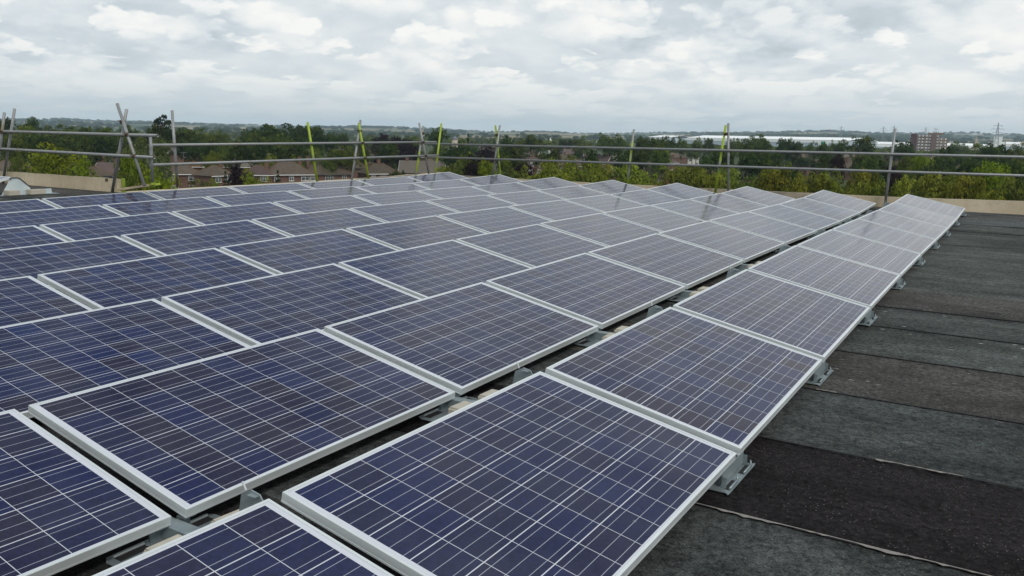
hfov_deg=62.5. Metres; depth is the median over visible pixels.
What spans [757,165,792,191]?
broadleaf tree
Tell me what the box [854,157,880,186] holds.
broadleaf tree
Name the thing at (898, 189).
broadleaf tree
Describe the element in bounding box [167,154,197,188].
house
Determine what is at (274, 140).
broadleaf tree
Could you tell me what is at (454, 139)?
domed tower
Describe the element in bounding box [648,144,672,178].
broadleaf tree
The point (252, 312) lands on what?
solar panel
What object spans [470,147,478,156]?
broadleaf tree
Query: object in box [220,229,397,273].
solar panel
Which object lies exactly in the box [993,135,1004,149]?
silo building
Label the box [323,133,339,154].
broadleaf tree
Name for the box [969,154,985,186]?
broadleaf tree
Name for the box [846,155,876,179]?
broadleaf tree
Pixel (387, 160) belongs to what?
copper beech tree
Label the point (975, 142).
church
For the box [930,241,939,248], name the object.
panel foot
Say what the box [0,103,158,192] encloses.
scaffold guard rail
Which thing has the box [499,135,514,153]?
broadleaf tree
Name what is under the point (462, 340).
solar panel
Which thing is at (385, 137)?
copper beech tree
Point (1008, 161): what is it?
broadleaf tree
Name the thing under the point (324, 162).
broadleaf tree
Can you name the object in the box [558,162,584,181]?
broadleaf tree
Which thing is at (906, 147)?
broadleaf tree
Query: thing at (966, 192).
broadleaf tree
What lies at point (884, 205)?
mounting console
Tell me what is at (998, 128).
pylon
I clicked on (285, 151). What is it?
broadleaf tree
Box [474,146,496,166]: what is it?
copper beech tree
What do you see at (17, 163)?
broadleaf tree
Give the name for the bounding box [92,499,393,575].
solar panel
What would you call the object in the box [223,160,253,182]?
house
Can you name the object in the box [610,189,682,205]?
solar panel
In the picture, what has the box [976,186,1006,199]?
broadleaf tree
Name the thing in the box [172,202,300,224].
solar panel
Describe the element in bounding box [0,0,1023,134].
sky
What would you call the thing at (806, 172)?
house
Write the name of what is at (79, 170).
broadleaf tree
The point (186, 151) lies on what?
broadleaf tree
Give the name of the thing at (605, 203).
solar panel
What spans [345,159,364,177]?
house
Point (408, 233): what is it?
solar panel
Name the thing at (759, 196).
solar panel
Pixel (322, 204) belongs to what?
solar panel
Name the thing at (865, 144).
broadleaf tree
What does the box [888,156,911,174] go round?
broadleaf tree
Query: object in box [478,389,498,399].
ballast block
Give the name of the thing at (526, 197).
solar panel
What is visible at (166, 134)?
broadleaf tree
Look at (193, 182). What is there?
broadleaf tree
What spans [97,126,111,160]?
broadleaf tree
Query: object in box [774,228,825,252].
mounting console
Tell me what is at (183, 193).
solar panel
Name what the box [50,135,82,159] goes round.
broadleaf tree
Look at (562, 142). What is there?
broadleaf tree
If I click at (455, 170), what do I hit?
broadleaf tree
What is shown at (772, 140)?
warehouse
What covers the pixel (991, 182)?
broadleaf tree
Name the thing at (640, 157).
broadleaf tree
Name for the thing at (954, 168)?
broadleaf tree
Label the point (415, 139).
broadleaf tree
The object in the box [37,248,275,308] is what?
solar panel
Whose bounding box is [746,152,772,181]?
broadleaf tree
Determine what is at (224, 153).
broadleaf tree
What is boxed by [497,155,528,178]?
broadleaf tree
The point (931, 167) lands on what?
broadleaf tree
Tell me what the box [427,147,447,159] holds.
broadleaf tree
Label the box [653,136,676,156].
broadleaf tree
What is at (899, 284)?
panel foot
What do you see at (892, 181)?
copper beech tree
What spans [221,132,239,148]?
broadleaf tree
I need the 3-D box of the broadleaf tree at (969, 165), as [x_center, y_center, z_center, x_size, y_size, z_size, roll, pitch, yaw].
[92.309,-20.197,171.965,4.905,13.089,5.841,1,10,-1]
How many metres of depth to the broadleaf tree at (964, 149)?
487.41 m
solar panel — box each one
[0,176,10,181]
[0,199,56,212]
[0,205,122,228]
[0,225,66,249]
[0,236,158,288]
[0,276,93,326]
[0,299,249,417]
[0,409,170,575]
[28,328,454,517]
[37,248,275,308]
[39,212,198,240]
[42,192,161,207]
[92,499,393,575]
[103,197,224,215]
[121,220,289,255]
[145,187,244,199]
[161,263,421,345]
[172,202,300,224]
[206,191,306,205]
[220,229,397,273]
[229,183,312,192]
[251,208,384,235]
[273,195,377,212]
[281,371,736,575]
[288,186,374,198]
[299,180,369,188]
[324,282,598,394]
[338,240,531,298]
[346,215,484,249]
[350,201,458,221]
[353,191,440,204]
[356,183,427,192]
[358,176,421,184]
[407,172,466,181]
[412,179,478,188]
[418,186,492,198]
[426,195,515,211]
[438,206,550,232]
[456,224,607,267]
[460,174,520,185]
[472,182,538,193]
[486,253,685,328]
[487,190,564,204]
[509,200,601,220]
[517,177,579,189]
[537,186,606,198]
[540,213,660,245]
[545,307,821,455]
[565,194,645,211]
[579,180,643,194]
[588,233,743,288]
[602,205,703,231]
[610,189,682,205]
[648,183,716,199]
[651,199,736,220]
[658,221,784,262]
[673,269,869,361]
[690,193,766,212]
[709,211,815,244]
[722,186,794,205]
[748,204,839,232]
[748,245,899,309]
[779,197,859,222]
[797,229,920,276]
[803,190,875,213]
[833,218,936,255]
[858,210,947,240]
[879,202,956,229]
[895,194,964,219]
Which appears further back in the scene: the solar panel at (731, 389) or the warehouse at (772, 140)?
the warehouse at (772, 140)
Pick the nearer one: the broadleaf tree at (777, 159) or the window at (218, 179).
the window at (218, 179)
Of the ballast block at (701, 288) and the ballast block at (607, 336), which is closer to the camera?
the ballast block at (607, 336)
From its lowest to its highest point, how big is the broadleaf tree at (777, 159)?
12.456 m
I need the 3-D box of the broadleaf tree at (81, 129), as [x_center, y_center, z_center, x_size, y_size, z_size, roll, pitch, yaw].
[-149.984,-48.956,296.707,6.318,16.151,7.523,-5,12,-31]
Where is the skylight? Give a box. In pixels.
[0,177,55,195]
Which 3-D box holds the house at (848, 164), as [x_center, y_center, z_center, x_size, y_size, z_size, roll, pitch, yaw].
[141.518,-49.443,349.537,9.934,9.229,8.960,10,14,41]
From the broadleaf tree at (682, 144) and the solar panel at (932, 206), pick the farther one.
the broadleaf tree at (682, 144)
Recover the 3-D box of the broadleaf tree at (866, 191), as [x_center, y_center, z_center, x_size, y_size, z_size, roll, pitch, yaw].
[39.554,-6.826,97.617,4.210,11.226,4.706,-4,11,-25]
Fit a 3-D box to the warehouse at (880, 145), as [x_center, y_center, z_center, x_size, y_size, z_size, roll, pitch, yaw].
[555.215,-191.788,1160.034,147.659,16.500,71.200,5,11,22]
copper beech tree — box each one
[228,164,247,185]
[367,150,417,168]
[370,133,388,151]
[389,135,406,169]
[396,138,423,161]
[462,154,484,175]
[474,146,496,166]
[514,162,536,178]
[828,149,845,183]
[881,165,903,184]
[885,173,911,193]
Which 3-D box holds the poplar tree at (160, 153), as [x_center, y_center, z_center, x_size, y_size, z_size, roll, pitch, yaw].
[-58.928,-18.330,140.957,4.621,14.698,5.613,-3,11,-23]
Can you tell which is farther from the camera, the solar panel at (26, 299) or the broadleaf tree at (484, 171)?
the broadleaf tree at (484, 171)
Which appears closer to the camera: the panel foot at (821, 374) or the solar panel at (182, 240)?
the panel foot at (821, 374)
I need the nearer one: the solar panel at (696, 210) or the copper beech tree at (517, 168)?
the solar panel at (696, 210)
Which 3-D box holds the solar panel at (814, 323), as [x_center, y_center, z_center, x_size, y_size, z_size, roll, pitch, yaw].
[1.893,0.147,5.991,0.990,0.036,1.650,20,19,27]
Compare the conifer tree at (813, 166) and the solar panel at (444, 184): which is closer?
the solar panel at (444, 184)
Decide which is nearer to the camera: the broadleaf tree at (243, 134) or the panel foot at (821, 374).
the panel foot at (821, 374)
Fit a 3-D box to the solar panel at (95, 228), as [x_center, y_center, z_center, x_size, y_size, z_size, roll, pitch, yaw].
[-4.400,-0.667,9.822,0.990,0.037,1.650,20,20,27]
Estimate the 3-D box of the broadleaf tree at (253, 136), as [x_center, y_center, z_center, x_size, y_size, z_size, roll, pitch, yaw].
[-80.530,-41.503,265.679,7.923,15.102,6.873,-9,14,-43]
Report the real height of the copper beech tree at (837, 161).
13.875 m
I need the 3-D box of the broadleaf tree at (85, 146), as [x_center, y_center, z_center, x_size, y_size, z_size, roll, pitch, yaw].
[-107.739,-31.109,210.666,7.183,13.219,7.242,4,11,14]
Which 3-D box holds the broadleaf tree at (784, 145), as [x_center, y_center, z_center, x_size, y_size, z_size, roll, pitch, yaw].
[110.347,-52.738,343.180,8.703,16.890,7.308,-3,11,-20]
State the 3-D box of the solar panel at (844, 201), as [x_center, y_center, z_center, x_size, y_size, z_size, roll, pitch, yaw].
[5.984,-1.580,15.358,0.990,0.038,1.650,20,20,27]
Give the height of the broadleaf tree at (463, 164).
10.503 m
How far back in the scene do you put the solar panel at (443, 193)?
15.58 m
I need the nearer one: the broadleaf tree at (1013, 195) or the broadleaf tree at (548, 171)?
the broadleaf tree at (1013, 195)
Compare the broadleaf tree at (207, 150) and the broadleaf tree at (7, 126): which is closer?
the broadleaf tree at (207, 150)
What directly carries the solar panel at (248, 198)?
on the flat roof building at (892, 445)
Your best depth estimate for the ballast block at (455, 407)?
4.20 m
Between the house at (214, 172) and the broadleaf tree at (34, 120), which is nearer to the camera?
the house at (214, 172)
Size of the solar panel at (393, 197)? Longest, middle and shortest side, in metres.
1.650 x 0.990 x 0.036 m
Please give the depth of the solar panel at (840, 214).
13.87 m
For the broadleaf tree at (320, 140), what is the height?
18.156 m
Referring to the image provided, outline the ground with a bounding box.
[1,120,1023,196]
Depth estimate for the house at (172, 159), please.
383.77 m
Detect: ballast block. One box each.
[3,190,19,195]
[26,189,45,194]
[143,534,181,552]
[210,509,238,523]
[448,401,471,413]
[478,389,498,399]
[602,333,614,339]
[614,326,627,332]
[689,291,700,296]
[697,286,708,290]
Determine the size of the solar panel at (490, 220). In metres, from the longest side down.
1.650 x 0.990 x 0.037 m
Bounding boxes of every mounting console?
[106,481,263,565]
[419,362,532,421]
[574,302,662,346]
[667,265,739,301]
[735,243,790,271]
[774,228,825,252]
[806,216,851,238]
[832,208,872,227]
[852,202,889,218]
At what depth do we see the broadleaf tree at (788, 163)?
184.24 m
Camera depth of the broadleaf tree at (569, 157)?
220.66 m
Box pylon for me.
[992,123,1001,146]
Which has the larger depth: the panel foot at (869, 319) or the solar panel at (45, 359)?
the panel foot at (869, 319)
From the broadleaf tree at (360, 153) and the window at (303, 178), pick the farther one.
the broadleaf tree at (360, 153)
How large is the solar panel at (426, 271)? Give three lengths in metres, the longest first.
1.650 x 0.990 x 0.036 m
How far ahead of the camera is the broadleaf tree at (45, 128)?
314.62 m
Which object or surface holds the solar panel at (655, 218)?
on the flat roof building at (892, 445)
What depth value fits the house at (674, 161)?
373.24 m
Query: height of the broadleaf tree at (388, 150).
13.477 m
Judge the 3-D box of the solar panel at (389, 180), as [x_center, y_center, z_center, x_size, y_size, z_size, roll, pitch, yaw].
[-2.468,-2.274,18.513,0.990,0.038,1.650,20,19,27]
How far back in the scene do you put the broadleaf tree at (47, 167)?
120.76 m
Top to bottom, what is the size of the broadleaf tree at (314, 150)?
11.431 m
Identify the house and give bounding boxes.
[0,160,31,172]
[86,159,113,177]
[95,158,120,177]
[165,147,185,162]
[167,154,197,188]
[184,155,203,170]
[191,160,231,186]
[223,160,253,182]
[243,162,274,183]
[269,156,314,182]
[304,150,351,180]
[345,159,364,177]
[355,158,400,177]
[398,157,445,174]
[524,154,542,174]
[559,151,567,170]
[563,149,582,159]
[571,156,584,169]
[596,151,612,170]
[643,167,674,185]
[668,155,678,173]
[670,152,686,163]
[688,156,699,163]
[799,157,819,177]
[839,157,855,179]
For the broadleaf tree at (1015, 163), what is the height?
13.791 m
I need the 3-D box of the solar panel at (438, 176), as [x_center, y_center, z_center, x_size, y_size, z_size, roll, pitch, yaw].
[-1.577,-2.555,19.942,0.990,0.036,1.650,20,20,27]
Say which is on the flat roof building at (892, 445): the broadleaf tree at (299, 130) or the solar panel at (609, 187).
the solar panel at (609, 187)
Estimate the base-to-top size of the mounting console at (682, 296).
0.315 m
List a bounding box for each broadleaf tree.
[0,117,15,152]
[0,133,31,160]
[4,124,33,165]
[7,151,30,172]
[17,117,42,163]
[20,134,55,166]
[23,141,103,177]
[24,126,50,164]
[30,153,62,174]
[41,124,60,142]
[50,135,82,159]
[51,124,83,165]
[62,137,95,165]
[65,155,96,176]
[77,126,92,142]
[81,127,100,160]
[87,135,124,165]
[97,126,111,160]
[101,127,130,162]
[113,153,143,190]
[116,170,143,190]
[119,125,141,152]
[134,163,181,189]
[143,121,176,155]
[143,166,176,189]
[165,127,203,158]
[168,139,206,165]
[178,127,215,149]
[188,179,209,187]
[198,141,222,165]
[202,150,220,167]
[208,130,227,149]
[208,178,220,186]
[216,146,234,170]
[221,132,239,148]
[226,141,251,169]
[236,135,254,163]
[238,128,254,141]
[240,168,271,184]
[245,123,296,141]
[246,140,270,167]
[249,132,265,164]
[254,140,279,162]
[258,153,276,166]
[265,134,284,158]
[274,145,294,162]
[275,133,294,146]
[286,124,315,141]
[290,145,316,166]
[295,134,318,154]
[302,147,321,166]
[310,125,328,155]
[311,126,328,154]
[314,148,343,175]
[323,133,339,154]
[335,132,352,149]
[336,145,361,171]
[357,144,374,163]
[363,134,371,150]
[373,140,399,168]
[389,170,405,175]
[404,136,423,153]
[424,127,449,160]
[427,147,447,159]
[437,165,453,172]
[438,146,456,169]
[445,163,463,175]
[452,141,470,167]
[452,161,464,174]
[454,152,476,168]
[455,152,478,166]
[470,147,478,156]
[477,157,497,175]
[496,147,528,175]
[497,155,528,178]
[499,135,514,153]
[513,137,527,157]
[523,134,549,158]
[523,157,575,181]
[532,148,562,168]
[556,138,568,153]
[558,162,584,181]
[563,154,576,170]
[565,138,576,148]
[569,160,607,182]
[571,135,593,155]
[572,152,582,158]
[582,149,599,172]
[594,132,614,156]
[598,164,613,180]
[606,133,628,160]
[610,164,660,185]
[611,149,634,178]
[631,149,649,175]
[632,136,658,160]
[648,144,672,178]
[651,138,668,167]
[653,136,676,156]
[654,166,708,185]
[673,135,687,163]
[685,152,700,163]
[687,136,704,163]
[687,171,732,188]
[692,151,723,177]
[702,138,714,154]
[706,163,740,188]
[721,152,734,171]
[724,137,741,161]
[731,175,756,189]
[734,138,758,164]
[734,152,760,185]
[746,133,763,152]
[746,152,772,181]
[751,165,780,190]
[754,140,771,160]
[754,154,774,179]
[756,134,772,149]
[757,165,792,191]
[766,153,784,166]
[775,137,792,163]
[778,159,793,178]
[781,170,802,186]
[784,176,807,192]
[790,141,802,174]
[790,171,834,192]
[793,156,819,178]
[805,141,814,158]
[811,142,830,164]
[814,154,831,173]
[817,167,851,194]
[827,140,835,157]
[832,139,848,167]
[838,181,872,195]
[845,167,878,194]
[846,135,878,158]
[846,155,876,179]
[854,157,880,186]
[869,178,888,196]
[870,173,891,195]
[874,155,889,179]
[888,140,915,161]
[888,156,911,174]
[888,175,911,196]
[896,156,913,181]
[902,156,934,187]
[906,174,939,196]
[914,171,958,198]
[915,160,937,188]
[931,156,956,182]
[936,146,950,168]
[936,175,963,189]
[945,140,960,152]
[946,147,958,167]
[946,160,968,181]
[946,171,995,199]
[956,142,970,153]
[956,157,978,187]
[967,142,997,162]
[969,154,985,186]
[969,159,1010,196]
[976,144,1003,163]
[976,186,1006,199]
[979,154,1006,177]
[987,143,1010,187]
[990,151,1019,179]
[992,173,1021,199]
[998,163,1023,200]
[999,177,1023,200]
[1007,142,1023,164]
[1007,154,1023,173]
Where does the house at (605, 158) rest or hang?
on the ground
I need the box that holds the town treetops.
[6,128,1023,157]
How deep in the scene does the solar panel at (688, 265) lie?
8.08 m
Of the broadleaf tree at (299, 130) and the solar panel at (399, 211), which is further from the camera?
the broadleaf tree at (299, 130)
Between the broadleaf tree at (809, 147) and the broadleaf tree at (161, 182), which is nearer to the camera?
the broadleaf tree at (161, 182)
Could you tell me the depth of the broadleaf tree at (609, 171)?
130.06 m
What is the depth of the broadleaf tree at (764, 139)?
395.76 m
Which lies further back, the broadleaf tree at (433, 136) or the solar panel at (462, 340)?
the broadleaf tree at (433, 136)
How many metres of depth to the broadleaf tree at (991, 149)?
264.33 m
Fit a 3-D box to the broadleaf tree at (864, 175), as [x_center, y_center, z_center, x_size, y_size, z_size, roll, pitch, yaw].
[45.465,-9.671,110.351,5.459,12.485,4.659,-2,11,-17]
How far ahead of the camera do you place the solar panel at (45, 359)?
4.76 m
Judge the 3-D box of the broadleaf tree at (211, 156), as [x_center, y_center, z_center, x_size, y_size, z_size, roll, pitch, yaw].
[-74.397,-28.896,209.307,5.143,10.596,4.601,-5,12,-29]
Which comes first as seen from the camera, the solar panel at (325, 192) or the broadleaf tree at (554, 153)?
the solar panel at (325, 192)
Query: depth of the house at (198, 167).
242.98 m
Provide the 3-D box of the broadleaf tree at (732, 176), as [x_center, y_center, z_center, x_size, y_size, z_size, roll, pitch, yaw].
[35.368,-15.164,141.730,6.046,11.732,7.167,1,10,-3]
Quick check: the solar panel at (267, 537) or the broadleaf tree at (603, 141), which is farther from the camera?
the broadleaf tree at (603, 141)
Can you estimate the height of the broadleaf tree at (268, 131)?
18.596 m
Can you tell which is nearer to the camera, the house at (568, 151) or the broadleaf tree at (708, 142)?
the broadleaf tree at (708, 142)
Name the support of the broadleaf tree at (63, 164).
on the ground
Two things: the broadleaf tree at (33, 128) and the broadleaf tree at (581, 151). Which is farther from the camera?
the broadleaf tree at (581, 151)
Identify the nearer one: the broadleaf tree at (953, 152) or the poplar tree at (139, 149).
the poplar tree at (139, 149)
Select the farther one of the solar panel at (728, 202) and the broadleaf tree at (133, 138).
the broadleaf tree at (133, 138)
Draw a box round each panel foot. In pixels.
[709,451,754,494]
[805,360,832,385]
[858,309,877,325]
[891,277,905,289]
[913,256,925,265]
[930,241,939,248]
[942,230,950,236]
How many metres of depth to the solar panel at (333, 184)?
17.16 m
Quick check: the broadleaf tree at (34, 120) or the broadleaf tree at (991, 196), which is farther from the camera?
the broadleaf tree at (34, 120)
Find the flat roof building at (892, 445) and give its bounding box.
[0,171,1023,575]
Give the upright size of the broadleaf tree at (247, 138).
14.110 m
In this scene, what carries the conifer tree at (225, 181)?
on the ground
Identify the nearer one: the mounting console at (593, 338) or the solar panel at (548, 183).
the mounting console at (593, 338)
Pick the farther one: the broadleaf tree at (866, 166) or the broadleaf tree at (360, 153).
the broadleaf tree at (360, 153)
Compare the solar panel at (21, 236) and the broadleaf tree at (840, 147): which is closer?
the solar panel at (21, 236)
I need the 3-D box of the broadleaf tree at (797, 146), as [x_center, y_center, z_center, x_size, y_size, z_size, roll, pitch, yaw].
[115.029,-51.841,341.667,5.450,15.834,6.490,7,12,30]
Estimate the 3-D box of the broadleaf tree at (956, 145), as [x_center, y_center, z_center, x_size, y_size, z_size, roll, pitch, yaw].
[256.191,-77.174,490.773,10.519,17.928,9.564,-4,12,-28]
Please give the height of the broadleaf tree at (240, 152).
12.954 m
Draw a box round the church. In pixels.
[970,135,977,149]
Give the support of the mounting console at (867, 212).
on the flat roof building at (892, 445)
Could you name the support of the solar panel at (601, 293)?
on the mounting console at (682, 296)
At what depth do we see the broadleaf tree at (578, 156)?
442.94 m
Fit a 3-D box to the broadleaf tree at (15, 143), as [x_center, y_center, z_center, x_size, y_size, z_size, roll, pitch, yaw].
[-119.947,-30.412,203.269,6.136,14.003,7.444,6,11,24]
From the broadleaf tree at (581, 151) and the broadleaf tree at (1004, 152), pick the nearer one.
the broadleaf tree at (1004, 152)
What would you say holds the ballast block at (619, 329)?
on the mounting console at (593, 338)
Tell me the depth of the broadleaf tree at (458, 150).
232.69 m
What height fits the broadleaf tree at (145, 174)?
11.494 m
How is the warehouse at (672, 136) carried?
on the ground
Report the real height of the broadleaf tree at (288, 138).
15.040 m
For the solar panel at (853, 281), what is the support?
on the panel foot at (869, 319)
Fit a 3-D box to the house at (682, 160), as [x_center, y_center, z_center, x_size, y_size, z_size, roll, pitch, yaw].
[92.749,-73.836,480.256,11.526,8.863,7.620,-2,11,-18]
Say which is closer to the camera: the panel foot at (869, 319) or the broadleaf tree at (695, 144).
the panel foot at (869, 319)
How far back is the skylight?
12.72 m
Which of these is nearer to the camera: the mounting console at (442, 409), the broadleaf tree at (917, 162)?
the mounting console at (442, 409)
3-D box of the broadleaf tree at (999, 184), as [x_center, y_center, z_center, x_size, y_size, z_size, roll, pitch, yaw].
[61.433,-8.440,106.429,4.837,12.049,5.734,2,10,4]
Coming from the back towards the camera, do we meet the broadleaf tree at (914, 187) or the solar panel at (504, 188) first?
the broadleaf tree at (914, 187)
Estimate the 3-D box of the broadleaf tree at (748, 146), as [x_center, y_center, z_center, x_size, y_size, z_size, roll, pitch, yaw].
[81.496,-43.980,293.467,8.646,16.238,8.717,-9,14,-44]
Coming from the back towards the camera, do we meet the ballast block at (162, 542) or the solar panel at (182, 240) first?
the solar panel at (182, 240)
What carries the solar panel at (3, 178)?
on the flat roof building at (892, 445)
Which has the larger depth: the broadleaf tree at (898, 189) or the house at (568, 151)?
the house at (568, 151)
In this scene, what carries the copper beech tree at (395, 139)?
on the ground
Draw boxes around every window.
[215,177,221,182]
[301,176,308,180]
[325,176,332,179]
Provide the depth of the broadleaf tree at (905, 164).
187.88 m
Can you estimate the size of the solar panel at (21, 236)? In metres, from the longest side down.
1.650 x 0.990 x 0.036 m
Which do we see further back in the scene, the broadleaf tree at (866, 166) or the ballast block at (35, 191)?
the broadleaf tree at (866, 166)
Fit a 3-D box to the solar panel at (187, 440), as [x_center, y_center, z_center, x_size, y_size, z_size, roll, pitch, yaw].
[-1.137,0.525,3.913,0.990,0.038,1.650,21,19,27]
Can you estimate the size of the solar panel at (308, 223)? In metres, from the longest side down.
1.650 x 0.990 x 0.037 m
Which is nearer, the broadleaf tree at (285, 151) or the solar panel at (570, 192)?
the solar panel at (570, 192)
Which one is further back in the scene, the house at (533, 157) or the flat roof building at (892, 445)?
the house at (533, 157)
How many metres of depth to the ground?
3318.88 m
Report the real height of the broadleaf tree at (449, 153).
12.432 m
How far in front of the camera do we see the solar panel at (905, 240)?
10.19 m
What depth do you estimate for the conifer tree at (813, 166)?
235.16 m
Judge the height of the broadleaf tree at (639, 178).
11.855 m
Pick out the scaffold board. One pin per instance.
(136, 187)
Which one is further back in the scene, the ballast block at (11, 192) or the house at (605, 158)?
the house at (605, 158)
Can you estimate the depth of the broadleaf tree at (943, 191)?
96.86 m
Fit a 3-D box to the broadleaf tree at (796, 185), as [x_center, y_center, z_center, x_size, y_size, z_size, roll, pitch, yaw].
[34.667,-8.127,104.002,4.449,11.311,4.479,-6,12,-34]
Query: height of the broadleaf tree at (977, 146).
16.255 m
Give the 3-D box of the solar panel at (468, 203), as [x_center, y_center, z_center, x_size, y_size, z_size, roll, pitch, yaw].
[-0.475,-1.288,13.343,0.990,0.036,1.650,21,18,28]
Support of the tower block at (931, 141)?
on the ground
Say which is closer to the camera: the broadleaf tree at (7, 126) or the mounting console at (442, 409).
the mounting console at (442, 409)
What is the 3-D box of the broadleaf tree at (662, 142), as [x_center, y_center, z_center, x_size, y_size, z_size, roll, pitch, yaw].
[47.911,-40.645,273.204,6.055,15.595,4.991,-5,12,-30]
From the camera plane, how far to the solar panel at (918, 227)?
11.64 m
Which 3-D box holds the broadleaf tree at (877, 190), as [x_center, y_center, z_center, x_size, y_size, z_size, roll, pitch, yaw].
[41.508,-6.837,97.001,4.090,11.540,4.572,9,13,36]
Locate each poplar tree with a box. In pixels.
[116,141,138,174]
[128,137,149,179]
[147,134,173,183]
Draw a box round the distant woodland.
[0,117,1023,146]
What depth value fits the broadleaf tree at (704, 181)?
120.52 m
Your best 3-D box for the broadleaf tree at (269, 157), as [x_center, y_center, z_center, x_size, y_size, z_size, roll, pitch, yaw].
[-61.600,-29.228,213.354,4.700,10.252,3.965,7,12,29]
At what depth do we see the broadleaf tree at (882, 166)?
215.27 m
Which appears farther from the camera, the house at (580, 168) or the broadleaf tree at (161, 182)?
the house at (580, 168)
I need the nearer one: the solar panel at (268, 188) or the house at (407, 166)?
the solar panel at (268, 188)
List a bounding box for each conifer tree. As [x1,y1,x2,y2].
[222,171,228,185]
[275,170,280,181]
[807,154,815,183]
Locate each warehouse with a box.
[649,135,687,142]
[687,135,877,147]
[877,142,979,148]
[1006,142,1023,150]
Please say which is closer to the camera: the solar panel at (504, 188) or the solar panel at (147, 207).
the solar panel at (147, 207)
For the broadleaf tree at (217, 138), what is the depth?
311.43 m
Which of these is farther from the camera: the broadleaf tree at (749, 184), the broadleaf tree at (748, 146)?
the broadleaf tree at (748, 146)
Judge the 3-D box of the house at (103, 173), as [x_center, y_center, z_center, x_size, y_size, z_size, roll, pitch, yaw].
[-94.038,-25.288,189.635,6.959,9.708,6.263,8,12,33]
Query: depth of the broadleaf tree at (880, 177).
134.00 m
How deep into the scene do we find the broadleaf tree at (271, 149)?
224.81 m
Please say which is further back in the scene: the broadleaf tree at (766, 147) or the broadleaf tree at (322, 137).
the broadleaf tree at (322, 137)
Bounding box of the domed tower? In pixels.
[452,136,457,149]
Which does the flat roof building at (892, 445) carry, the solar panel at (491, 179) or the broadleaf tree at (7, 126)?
the solar panel at (491, 179)
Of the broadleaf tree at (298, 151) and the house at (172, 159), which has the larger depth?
the house at (172, 159)
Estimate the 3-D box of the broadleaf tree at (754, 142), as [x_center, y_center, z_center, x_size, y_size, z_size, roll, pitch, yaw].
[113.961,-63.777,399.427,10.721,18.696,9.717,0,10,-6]
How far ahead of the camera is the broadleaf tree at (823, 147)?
336.93 m
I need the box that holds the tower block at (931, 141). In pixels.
[910,130,947,150]
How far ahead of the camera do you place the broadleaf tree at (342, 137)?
404.16 m
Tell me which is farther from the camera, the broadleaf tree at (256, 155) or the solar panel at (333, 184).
the broadleaf tree at (256, 155)
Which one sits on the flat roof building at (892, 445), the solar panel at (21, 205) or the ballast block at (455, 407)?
the solar panel at (21, 205)
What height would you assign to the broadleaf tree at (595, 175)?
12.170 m
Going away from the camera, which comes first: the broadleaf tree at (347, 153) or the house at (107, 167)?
the house at (107, 167)
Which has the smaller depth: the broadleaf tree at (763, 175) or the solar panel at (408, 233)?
the solar panel at (408, 233)
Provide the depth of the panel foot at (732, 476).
3.56 m
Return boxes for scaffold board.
[115,183,160,190]
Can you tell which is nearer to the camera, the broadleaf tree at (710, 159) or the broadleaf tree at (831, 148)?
the broadleaf tree at (710, 159)
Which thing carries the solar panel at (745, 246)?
on the mounting console at (821, 231)
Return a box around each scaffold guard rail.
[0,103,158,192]
[152,110,441,186]
[425,123,1023,202]
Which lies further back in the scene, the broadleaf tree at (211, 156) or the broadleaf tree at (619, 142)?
the broadleaf tree at (619, 142)
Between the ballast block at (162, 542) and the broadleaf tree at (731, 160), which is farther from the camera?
the broadleaf tree at (731, 160)
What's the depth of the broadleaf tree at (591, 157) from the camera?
205.67 m
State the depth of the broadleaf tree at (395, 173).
164.75 m
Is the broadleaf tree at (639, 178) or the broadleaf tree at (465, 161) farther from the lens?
the broadleaf tree at (465, 161)
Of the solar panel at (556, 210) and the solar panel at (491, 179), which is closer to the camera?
the solar panel at (556, 210)
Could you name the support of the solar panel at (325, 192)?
on the flat roof building at (892, 445)
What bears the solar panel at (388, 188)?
on the flat roof building at (892, 445)
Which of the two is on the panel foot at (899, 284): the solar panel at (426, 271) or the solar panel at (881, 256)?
the solar panel at (881, 256)
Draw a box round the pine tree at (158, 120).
[152,114,171,170]
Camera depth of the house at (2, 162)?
189.20 m
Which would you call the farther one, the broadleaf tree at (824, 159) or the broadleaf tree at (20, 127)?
the broadleaf tree at (20, 127)
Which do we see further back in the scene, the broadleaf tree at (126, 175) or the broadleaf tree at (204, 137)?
the broadleaf tree at (204, 137)
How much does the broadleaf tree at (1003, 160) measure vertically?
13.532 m
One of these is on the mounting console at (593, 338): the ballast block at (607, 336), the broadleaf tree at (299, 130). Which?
the ballast block at (607, 336)
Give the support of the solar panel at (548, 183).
on the flat roof building at (892, 445)
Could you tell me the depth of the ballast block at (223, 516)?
2.99 m
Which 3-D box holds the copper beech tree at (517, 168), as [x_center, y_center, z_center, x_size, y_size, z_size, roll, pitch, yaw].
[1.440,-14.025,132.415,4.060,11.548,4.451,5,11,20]
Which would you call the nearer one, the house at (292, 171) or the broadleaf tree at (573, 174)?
the broadleaf tree at (573, 174)
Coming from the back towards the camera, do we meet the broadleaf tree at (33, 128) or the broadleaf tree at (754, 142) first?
the broadleaf tree at (754, 142)
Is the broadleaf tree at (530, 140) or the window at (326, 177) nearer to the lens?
the window at (326, 177)
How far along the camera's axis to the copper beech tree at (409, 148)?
274.05 m
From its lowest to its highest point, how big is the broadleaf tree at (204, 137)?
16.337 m
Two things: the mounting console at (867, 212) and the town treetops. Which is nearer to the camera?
the mounting console at (867, 212)
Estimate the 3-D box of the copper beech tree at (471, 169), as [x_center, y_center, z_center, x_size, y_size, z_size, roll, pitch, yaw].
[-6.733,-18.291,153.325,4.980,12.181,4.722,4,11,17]
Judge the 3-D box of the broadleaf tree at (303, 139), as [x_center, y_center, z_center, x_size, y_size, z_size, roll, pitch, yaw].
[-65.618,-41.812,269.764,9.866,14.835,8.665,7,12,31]
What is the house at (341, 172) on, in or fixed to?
on the ground

